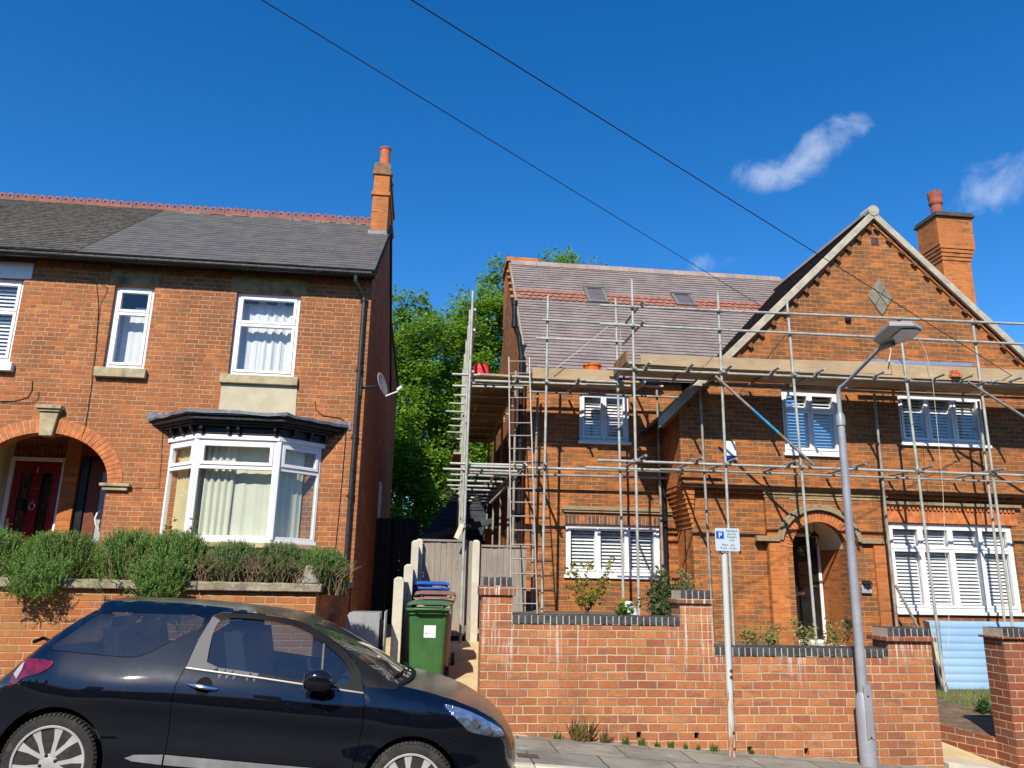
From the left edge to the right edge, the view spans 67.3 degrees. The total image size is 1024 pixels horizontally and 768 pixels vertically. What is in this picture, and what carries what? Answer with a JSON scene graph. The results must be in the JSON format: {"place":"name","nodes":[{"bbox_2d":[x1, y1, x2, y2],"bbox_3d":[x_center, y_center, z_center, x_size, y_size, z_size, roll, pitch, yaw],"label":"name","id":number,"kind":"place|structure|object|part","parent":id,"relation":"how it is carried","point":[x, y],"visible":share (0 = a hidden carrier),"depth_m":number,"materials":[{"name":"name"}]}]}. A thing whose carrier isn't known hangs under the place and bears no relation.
{"place":"outdoors","nodes":[
{"label":"outdoors","id":0,"kind":"place"},
{"bbox_2d":[164,514,199,535],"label":"bronze shrub","id":1,"kind":"object","parent":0,"point":[175,520],"visible":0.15,"depth_m":9.29,"materials":[{"name":"red plant"}]},
{"bbox_2d":[0,586,514,767],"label":"parked car","id":2,"kind":"object","parent":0,"point":[148,682],"visible":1,"depth_m":5.50,"materials":[{"name":"paint"}]},
{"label":"rear window","id":3,"kind":"part","parent":2,"relation":"part of","materials":[{"name":"glass"}]},
{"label":"quarter window","id":4,"kind":"part","parent":2,"relation":"part of","materials":[{"name":"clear glass"}]},
{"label":"quarter window","id":5,"kind":"part","parent":2,"relation":"part of","materials":[{"name":"glass"}]},
{"bbox_3d":[-1.750,2.325,5.620,1.341,1.283,0.389,3,-14,-6],"label":"door","id":6,"kind":"part","parent":2,"relation":"part of","materials":[{"name":"paint"}]},
{"bbox_3d":[-1.905,2.657,6.931,1.341,1.283,0.389,3,-14,-6],"label":"door","id":7,"kind":"part","parent":2,"relation":"part of","materials":[{"name":"paint"}]},
{"bbox_2d":[345,610,387,665],"bbox_3d":[-1.933,3.545,10.113,0.505,1.090,0.650,3,-14,-6],"label":"utility box","id":8,"kind":"object","parent":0,"point":[367,626],"visible":0.43,"depth_m":9.94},
{"bbox_2d":[383,620,526,735],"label":"driveway","id":9,"kind":"structure","parent":0,"point":[463,669],"depth_m":12.01,"materials":[{"name":"concrete"}]},
{"bbox_2d":[371,516,419,623],"bbox_3d":[-2.828,4.665,18.175,1.138,3.048,0.130,3,-14,-6],"label":"dark fence","id":10,"kind":"object","parent":9,"relation":"on","point":[393,561],"visible":0.45,"depth_m":18.34,"materials":[{"name":"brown wood"}]},
{"bbox_2d":[390,539,422,663],"bbox_3d":[-1.599,3.589,11.927,0.171,2.488,3.245,2,-14,-2],"label":"side fence","id":11,"kind":"object","parent":9,"relation":"on","point":[402,597],"visible":0.52,"depth_m":11.10,"materials":[{"name":"concrete"}]},
{"bbox_2d":[406,600,450,676],"bbox_3d":[-1.178,3.593,10.742,0.620,1.101,0.879,2,-14,-4],"label":"wheelie bin","id":12,"kind":"object","parent":9,"relation":"on","point":[427,631],"visible":0.86,"depth_m":10.48,"materials":[{"name":"green plastic"}]},
{"bbox_2d":[412,581,449,607],"bbox_3d":[-1.339,3.739,12.368,0.620,1.100,0.879,3,-14,-8],"label":"wheelie bin","id":13,"kind":"object","parent":9,"relation":"on","point":[431,583],"visible":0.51,"depth_m":12.17,"materials":[{"name":"blue plastic"}]},
{"bbox_2d":[413,590,455,667],"bbox_3d":[-1.168,3.674,11.554,0.620,1.101,0.879,2,-14,-2],"label":"wheelie bin","id":14,"kind":"object","parent":9,"relation":"on","point":[450,599],"visible":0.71,"depth_m":11.34,"materials":[{"name":"brown plastic"}]},
{"bbox_2d":[421,539,526,641],"bbox_3d":[-0.720,3.797,13.701,1.953,1.995,0.195,3,-14,-6],"label":"closeboard fence","id":15,"kind":"object","parent":9,"relation":"on","point":[491,566],"visible":0.43,"depth_m":13.80,"materials":[{"name":"wood"}]},
{"bbox_2d":[419,482,592,628],"bbox_3d":[-0.260,4.832,21.616,4.814,4.521,3.950,3,-14,-6],"label":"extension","id":16,"kind":"object","parent":9,"relation":"on","point":[442,525],"visible":0.24,"depth_m":20.99,"materials":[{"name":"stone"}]},
{"bbox_2d":[0,0,1023,509],"label":"sky","id":17,"kind":"structure","parent":0,"point":[808,116],"materials":[{"name":"blue"}]},
{"bbox_2d":[512,610,616,614],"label":"garden soil","id":18,"kind":"structure","parent":0,"point":[575,612],"depth_m":13.50,"materials":[{"name":"brown soil"}]},
{"bbox_2d":[508,357,537,613],"bbox_3d":[0.182,1.651,13.671,0.524,4.635,0.652,3,-14,-6],"label":"ladder","id":19,"kind":"object","parent":18,"relation":"on","point":[510,475],"visible":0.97,"depth_m":13.63,"materials":[{"name":"metal"}]},
{"bbox_2d":[565,556,615,613],"bbox_3d":[1.067,2.776,10.387,0.753,0.940,0.452,3,-14,-6],"label":"leafy shrub","id":20,"kind":"object","parent":18,"relation":"on","point":[590,598],"visible":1,"depth_m":10.40,"materials":[{"name":"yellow plant"}]},
{"bbox_2d":[614,597,634,614],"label":"laurel shoot","id":21,"kind":"object","parent":18,"relation":"on","point":[622,608],"visible":0.78,"depth_m":9.86,"materials":[{"name":"green plant"}]},
{"bbox_2d":[624,601,637,614],"bbox_3d":[1.519,2.987,10.011,0.287,0.315,0.190,3,-14,-6],"label":"plastic bag","id":22,"kind":"object","parent":18,"relation":"on","point":[631,605],"visible":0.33,"depth_m":10.01,"materials":[{"name":"white plastic"}]},
{"bbox_2d":[636,565,684,615],"bbox_3d":[2.039,2.830,10.246,0.782,0.800,0.497,11,-17,-33],"label":"olive shrub","id":23,"kind":"object","parent":18,"relation":"on","point":[659,597],"visible":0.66,"depth_m":10.23,"materials":[{"name":"green plant"}]},
{"bbox_2d":[411,0,1011,375],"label":"overhead cable","id":24,"kind":"object","parent":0,"point":[677,166],"visible":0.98,"depth_m":9.51,"materials":[{"name":"black rubber"}]},
{"bbox_2d":[513,735,936,767],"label":"pavement","id":25,"kind":"structure","parent":0,"point":[570,752],"depth_m":8.44,"materials":[{"name":"grey concrete"}]},
{"bbox_2d":[516,753,538,757],"bbox_3d":[0.160,3.761,7.784,0.220,0.016,0.180,3,-14,-6],"label":"stopcock cover","id":26,"kind":"object","parent":25,"relation":"on","point":[527,755],"visible":1,"depth_m":7.78,"materials":[{"name":"metal"}]},
{"bbox_2d":[551,729,560,738],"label":"weed","id":27,"kind":"object","parent":25,"relation":"on","point":[556,734],"visible":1,"depth_m":8.82,"materials":[{"name":"green plant"}]},
{"bbox_2d":[562,715,596,741],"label":"weed","id":28,"kind":"object","parent":25,"relation":"on","point":[583,734],"visible":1,"depth_m":8.82,"materials":[{"name":"brown plant"}]},
{"bbox_2d":[599,728,612,742],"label":"weed","id":29,"kind":"object","parent":25,"relation":"on","point":[606,739],"visible":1,"depth_m":8.87,"materials":[{"name":"plant"}]},
{"bbox_2d":[621,736,628,743],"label":"weed","id":30,"kind":"object","parent":25,"relation":"on","point":[624,741],"visible":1,"depth_m":8.89,"materials":[{"name":"green plant"}]},
{"bbox_2d":[637,737,645,745],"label":"weed","id":31,"kind":"object","parent":25,"relation":"on","point":[641,742],"visible":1,"depth_m":8.91,"materials":[{"name":"green plant"}]},
{"bbox_2d":[667,740,673,747],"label":"weed","id":32,"kind":"object","parent":25,"relation":"on","point":[671,744],"visible":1,"depth_m":8.93,"materials":[{"name":"green plant"}]},
{"bbox_2d":[477,577,944,767],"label":"boundary wall","id":33,"kind":"structure","parent":25,"relation":"on","point":[661,679],"depth_m":9.22,"materials":[{"name":"brick"}]},
{"bbox_2d":[708,742,719,750],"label":"weed","id":34,"kind":"object","parent":25,"relation":"on","point":[713,748],"visible":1,"depth_m":8.98,"materials":[{"name":"green plant"}]},
{"bbox_2d":[715,528,739,756],"bbox_3d":[2.595,3.039,9.106,0.308,2.616,0.092,3,-14,-6],"label":"parking sign","id":35,"kind":"object","parent":25,"relation":"on","point":[727,540],"visible":1,"depth_m":9.16,"materials":[{"name":"grey metal"}]},
{"bbox_2d":[836,321,921,767],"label":"street lamp","id":36,"kind":"object","parent":25,"relation":"on","point":[891,334],"visible":1,"depth_m":9.25,"materials":[{"name":"metal"}]},
{"bbox_2d":[863,685,874,739],"bbox_3d":[4.197,3.854,9.041,0.090,0.600,0.016,3,-14,-6],"label":"access door","id":37,"kind":"structure","parent":36,"relation":"in","point":[866,688],"depth_m":9.03,"materials":[{"name":"paint"}]},
{"bbox_2d":[944,759,1009,767],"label":"path edging","id":38,"kind":"object","parent":25,"relation":"on","point":[949,763],"visible":0.71,"depth_m":9.35,"materials":[{"name":"concrete"}]},
{"bbox_2d":[713,641,785,645],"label":"garden soil","id":39,"kind":"structure","parent":0,"point":[740,643],"depth_m":13.51,"materials":[{"name":"brown soil"}]},
{"bbox_2d":[669,566,702,589],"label":"variegated shrub","id":40,"kind":"object","parent":39,"relation":"on","point":[687,587],"visible":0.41,"depth_m":10.71,"materials":[{"name":"green plant"}]},
{"bbox_2d":[738,624,762,644],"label":"euonymus shrub","id":41,"kind":"object","parent":39,"relation":"on","point":[753,634],"visible":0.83,"depth_m":9.97,"materials":[{"name":"green plant"}]},
{"bbox_2d":[759,620,785,644],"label":"euonymus shrub","id":42,"kind":"object","parent":39,"relation":"on","point":[771,637],"visible":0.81,"depth_m":9.92,"materials":[{"name":"green plant"}]},
{"bbox_2d":[789,617,818,645],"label":"euonymus shrub","id":43,"kind":"object","parent":39,"relation":"on","point":[802,635],"visible":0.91,"depth_m":9.95,"materials":[{"name":"green plant"}]},
{"bbox_2d":[820,617,852,645],"bbox_3d":[4.274,3.377,10.043,0.459,0.642,0.385,-4,-15,18],"label":"euonymus shrub","id":44,"kind":"object","parent":39,"relation":"on","point":[832,635],"visible":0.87,"depth_m":10.05,"materials":[{"name":"green plant"}]},
{"bbox_2d":[936,685,990,707],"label":"grass","id":45,"kind":"structure","parent":0,"point":[960,694],"depth_m":12.50,"materials":[{"name":"green plant"}]},
{"bbox_2d":[935,683,995,736],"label":"garden soil","id":46,"kind":"structure","parent":0,"point":[960,715],"depth_m":11.29,"materials":[{"name":"brown soil"}]},
{"bbox_2d":[443,279,1023,691],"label":"scaffolding","id":47,"kind":"object","parent":46,"relation":"on","point":[484,403],"visible":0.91,"depth_m":14.47,"materials":[{"name":"grey metal"}]},
{"bbox_2d":[473,362,488,378],"bbox_3d":[-0.603,-0.251,14.972,0.297,0.311,0.271,3,-14,-6],"label":"red bag","id":48,"kind":"object","parent":47,"relation":"on","point":[480,368],"visible":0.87,"depth_m":14.86,"materials":[{"name":"red plastic"}]},
{"bbox_2d":[550,327,606,372],"bbox_3d":[1.290,-0.659,14.774,1.150,1.006,0.012,3,-14,-6],"label":"rope","id":49,"kind":"object","parent":47,"relation":"hanging from","point":[577,351],"visible":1,"depth_m":14.77,"materials":[{"name":"beige fabric"}]},
{"bbox_2d":[583,363,601,369],"bbox_3d":[1.585,-0.234,15.179,0.382,0.300,0.373,3,-14,-6],"label":"orange tub","id":50,"kind":"object","parent":47,"relation":"on","point":[596,366],"visible":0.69,"depth_m":15.06,"materials":[{"name":"plastic"}]},
{"bbox_2d":[870,359,973,366],"bbox_3d":[7.835,-0.357,14.839,2.125,0.136,0.455,3,-14,-6],"label":"aluminium ladder","id":51,"kind":"object","parent":47,"relation":"on","point":[930,363],"visible":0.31,"depth_m":14.66,"materials":[{"name":"metal"}]},
{"bbox_2d":[917,336,948,686],"bbox_3d":[7.549,2.023,13.738,0.475,6.355,0.009,3,-14,-6],"label":"rope","id":52,"kind":"object","parent":47,"relation":"hanging from","point":[943,510],"visible":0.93,"depth_m":13.69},
{"bbox_2d":[926,622,942,685],"bbox_3d":[7.488,4.758,13.599,0.053,1.055,0.338,1,-14,0],"label":"timber strip","id":53,"kind":"object","parent":46,"relation":"on","point":[932,643],"visible":0.7,"depth_m":13.64,"materials":[{"name":"yellow wood"}]},
{"bbox_2d":[923,620,1023,688],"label":"insulation boards","id":54,"kind":"object","parent":46,"relation":"on","point":[964,662],"visible":0.54,"depth_m":13.83,"materials":[{"name":"plastic"}]},
{"bbox_2d":[973,696,992,714],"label":"garden shrub","id":55,"kind":"object","parent":46,"relation":"on","point":[983,706],"visible":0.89,"depth_m":11.38,"materials":[{"name":"green plant"}]},
{"bbox_2d":[942,742,999,764],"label":"garden path","id":56,"kind":"structure","parent":0,"point":[952,752],"depth_m":9.93,"materials":[{"name":"concrete"}]},
{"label":"ground","id":57,"kind":"structure","parent":0,"visible":0},
{"bbox_2d":[0,577,353,678],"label":"garden wall","id":58,"kind":"structure","parent":57,"relation":"on","point":[25,622],"depth_m":8.36,"materials":[{"name":"brick"}]},
{"bbox_2d":[0,524,27,576],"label":"rosemary bush","id":59,"kind":"object","parent":58,"relation":"on","point":[9,543],"visible":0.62,"depth_m":8.57,"materials":[{"name":"green plant"}]},
{"bbox_2d":[0,527,100,605],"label":"rosemary bush","id":60,"kind":"object","parent":58,"relation":"on","point":[53,558],"visible":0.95,"depth_m":8.43,"materials":[{"name":"green plant"}]},
{"bbox_2d":[87,525,178,597],"bbox_3d":[-4.340,1.972,8.618,0.957,0.803,1.018,-4,-15,18],"label":"rosemary bush","id":61,"kind":"object","parent":58,"relation":"on","point":[121,549],"visible":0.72,"depth_m":8.59,"materials":[{"name":"green plant"}]},
{"bbox_2d":[122,528,210,597],"bbox_3d":[-3.845,2.046,8.617,0.871,0.887,1.064,3,-14,-6],"label":"rosemary bush","id":62,"kind":"object","parent":58,"relation":"on","point":[151,578],"visible":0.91,"depth_m":8.38,"materials":[{"name":"green plant"}]},
{"bbox_2d":[186,538,268,593],"bbox_3d":[-3.226,2.083,8.841,0.963,0.630,0.774,3,-14,-6],"label":"rosemary bush","id":63,"kind":"object","parent":58,"relation":"on","point":[222,566],"visible":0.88,"depth_m":8.66,"materials":[{"name":"green plant"}]},
{"bbox_2d":[230,539,313,594],"bbox_3d":[-2.741,2.107,8.885,0.941,0.622,0.780,3,-14,-6],"label":"rosemary bush","id":64,"kind":"object","parent":58,"relation":"on","point":[282,558],"visible":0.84,"depth_m":8.73,"materials":[{"name":"green plant"}]},
{"bbox_2d":[297,565,319,582],"bbox_3d":[-2.296,2.147,8.700,0.260,0.199,0.260,3,-14,-6],"label":"carved stone","id":65,"kind":"object","parent":58,"relation":"on","point":[311,578],"visible":0.89,"depth_m":8.63,"materials":[{"name":"beige stone"}]},
{"bbox_2d":[278,545,360,595],"bbox_3d":[-2.246,2.180,8.918,1.012,0.618,0.783,3,-14,-6],"label":"rosemary bush","id":66,"kind":"object","parent":58,"relation":"on","point":[331,569],"visible":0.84,"depth_m":8.80,"materials":[{"name":"green plant"}]},
{"bbox_2d":[0,146,398,613],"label":"semi detached house","id":67,"kind":"structure","parent":57,"relation":"on","point":[159,366],"depth_m":13.38,"materials":[{"name":"brick"}]},
{"bbox_2d":[0,279,23,361],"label":"window","id":68,"kind":"structure","parent":67,"relation":"in","point":[14,311],"depth_m":13.21,"materials":[{"name":"plastic"}]},
{"bbox_2d":[1,461,62,575],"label":"door","id":69,"kind":"structure","parent":67,"relation":"in","point":[37,483],"depth_m":13.63,"materials":[{"name":"red wood"}]},
{"bbox_2d":[81,460,106,575],"bbox_3d":[-7.314,2.616,13.548,0.563,2.564,0.176,3,-14,-6],"label":"door","id":70,"kind":"structure","parent":67,"relation":"in","point":[95,497],"depth_m":13.70,"materials":[{"name":"glass"}]},
{"bbox_2d":[105,286,154,368],"bbox_3d":[-6.661,-0.875,13.747,0.870,1.890,0.864,3,-14,-6],"label":"window","id":71,"kind":"structure","parent":67,"relation":"in","point":[129,330],"depth_m":13.46,"materials":[{"name":"plastic"}]},
{"bbox_2d":[229,293,300,376],"bbox_3d":[-4.396,-0.763,13.977,1.310,1.920,0.844,3,-14,-6],"label":"window","id":72,"kind":"structure","parent":67,"relation":"in","point":[265,333],"depth_m":13.72,"materials":[{"name":"plastic"}]},
{"bbox_2d":[376,481,381,540],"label":"window","id":73,"kind":"structure","parent":67,"relation":"in","point":[380,485],"depth_m":18.96,"materials":[{"name":"plastic"}]},
{"bbox_2d":[359,372,402,398],"bbox_3d":[-2.118,0.018,12.519,0.694,0.406,0.400,3,-14,-6],"label":"satellite dish","id":74,"kind":"object","parent":67,"relation":"attached to","point":[382,385],"visible":1,"depth_m":12.50,"materials":[{"name":"metal"}]},
{"bbox_2d":[390,283,459,580],"bbox_3d":[-4.263,4.058,29.560,4.778,16.264,5.669,3,-14,-6],"label":"maple tree","id":75,"kind":"object","parent":57,"relation":"on","point":[412,477],"visible":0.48,"depth_m":29.25,"materials":[{"name":"green plant"}]},
{"bbox_2d":[407,284,502,579],"bbox_3d":[-2.156,4.236,32.965,5.501,17.711,5.654,-8,-17,30],"label":"maple tree","id":76,"kind":"object","parent":57,"relation":"on","point":[445,350],"visible":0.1,"depth_m":33.45,"materials":[{"name":"green plant"}]},
{"bbox_2d":[426,252,508,512],"bbox_3d":[-0.781,3.388,31.292,6.040,18.508,6.210,3,-14,-6],"label":"maple tree","id":77,"kind":"object","parent":57,"relation":"on","point":[491,304],"visible":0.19,"depth_m":31.56,"materials":[{"name":"green plant"}]},
{"bbox_2d":[496,246,607,368],"bbox_3d":[2.363,3.247,36.728,6.489,21.630,6.687,3,-14,-6],"label":"maple tree","id":78,"kind":"object","parent":57,"relation":"on","point":[567,259],"visible":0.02,"depth_m":38.57,"materials":[{"name":"green plant"}]},
{"bbox_2d":[514,762,589,767],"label":"kerb","id":79,"kind":"structure","parent":57,"relation":"on","point":[523,765],"depth_m":7.40,"materials":[{"name":"concrete"}]},
{"bbox_2d":[491,190,1023,682],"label":"gabled house","id":80,"kind":"structure","parent":57,"relation":"on","point":[931,278],"depth_m":15.33,"materials":[{"name":"brick"}]},
{"bbox_2d":[262,0,791,324],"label":"overhead cable","id":81,"kind":"object","parent":80,"relation":"attached to","point":[491,140],"visible":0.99,"depth_m":9.20,"materials":[{"name":"black rubber"}]},
{"bbox_2d":[583,284,608,305],"bbox_3d":[2.089,-2.202,19.122,0.659,0.814,0.729,3,-14,-6],"label":"roof window","id":82,"kind":"structure","parent":80,"relation":"in","point":[596,295],"depth_m":19.13,"materials":[{"name":"grey glass"}]},
{"bbox_2d":[579,391,628,441],"bbox_3d":[1.875,0.697,15.851,1.040,1.040,0.170,3,-14,-6],"label":"window","id":83,"kind":"structure","parent":80,"relation":"in","point":[606,430],"depth_m":15.84,"materials":[{"name":"plastic"}]},
{"bbox_2d":[565,524,659,575],"bbox_3d":[1.972,3.288,15.208,1.908,0.971,0.172,3,-14,-6],"label":"window","id":84,"kind":"structure","parent":80,"relation":"in","point":[595,530],"depth_m":15.21,"materials":[{"name":"plastic"}]},
{"bbox_2d":[670,290,697,307],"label":"roof window","id":85,"kind":"structure","parent":80,"relation":"in","point":[681,298],"depth_m":19.43,"materials":[{"name":"grey glass"}]},
{"bbox_2d":[723,441,736,459],"bbox_3d":[4.167,1.279,14.716,0.240,0.365,0.080,3,-14,-6],"label":"alarm box","id":86,"kind":"object","parent":80,"relation":"attached to","point":[731,449],"visible":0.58,"depth_m":14.69,"materials":[{"name":"plastic"}]},
{"bbox_2d":[792,536,822,639],"bbox_3d":[5.692,4.052,15.343,0.944,1.985,0.105,3,-14,-6],"label":"door","id":87,"kind":"structure","parent":80,"relation":"in","point":[801,571],"depth_m":15.39,"materials":[{"name":"black wood"}]},
{"bbox_2d":[781,390,838,453],"bbox_3d":[5.878,0.768,15.218,1.184,1.271,0.170,3,-14,-6],"label":"window","id":88,"kind":"structure","parent":80,"relation":"in","point":[808,425],"depth_m":15.22,"materials":[{"name":"plastic"}]},
{"bbox_2d":[810,525,818,547],"bbox_3d":[5.932,2.979,15.079,0.200,0.456,0.173,3,-14,-6],"label":"porch lantern","id":89,"kind":"object","parent":80,"relation":"hanging from","point":[814,534],"visible":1,"depth_m":15.04,"materials":[{"name":"black glass"}]},
{"bbox_2d":[861,580,872,592],"bbox_3d":[6.659,3.792,14.384,0.200,0.235,0.107,3,-14,-6],"label":"number sign","id":90,"kind":"object","parent":80,"relation":"attached to","point":[866,588],"visible":1,"depth_m":14.41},
{"bbox_2d":[897,394,985,444],"bbox_3d":[8.628,0.736,15.552,1.832,1.014,0.170,3,-14,-6],"label":"window","id":91,"kind":"structure","parent":80,"relation":"in","point":[950,410],"depth_m":15.56,"materials":[{"name":"plastic"}]},
{"bbox_2d":[888,523,1021,612],"bbox_3d":[8.567,3.583,15.002,2.620,1.650,0.171,3,-14,-6],"label":"window","id":92,"kind":"structure","parent":80,"relation":"in","point":[980,549],"depth_m":15.00,"materials":[{"name":"plastic"}]},
{"bbox_2d":[940,723,999,763],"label":"path edge bricks","id":93,"kind":"object","parent":57,"relation":"on","point":[980,744],"visible":0.2,"depth_m":10.07,"materials":[{"name":"red brick"}]},
{"bbox_2d":[978,626,1023,767],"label":"gate pier","id":94,"kind":"structure","parent":57,"relation":"on","point":[1004,650],"depth_m":9.74,"materials":[{"name":"brick"}]}
]}

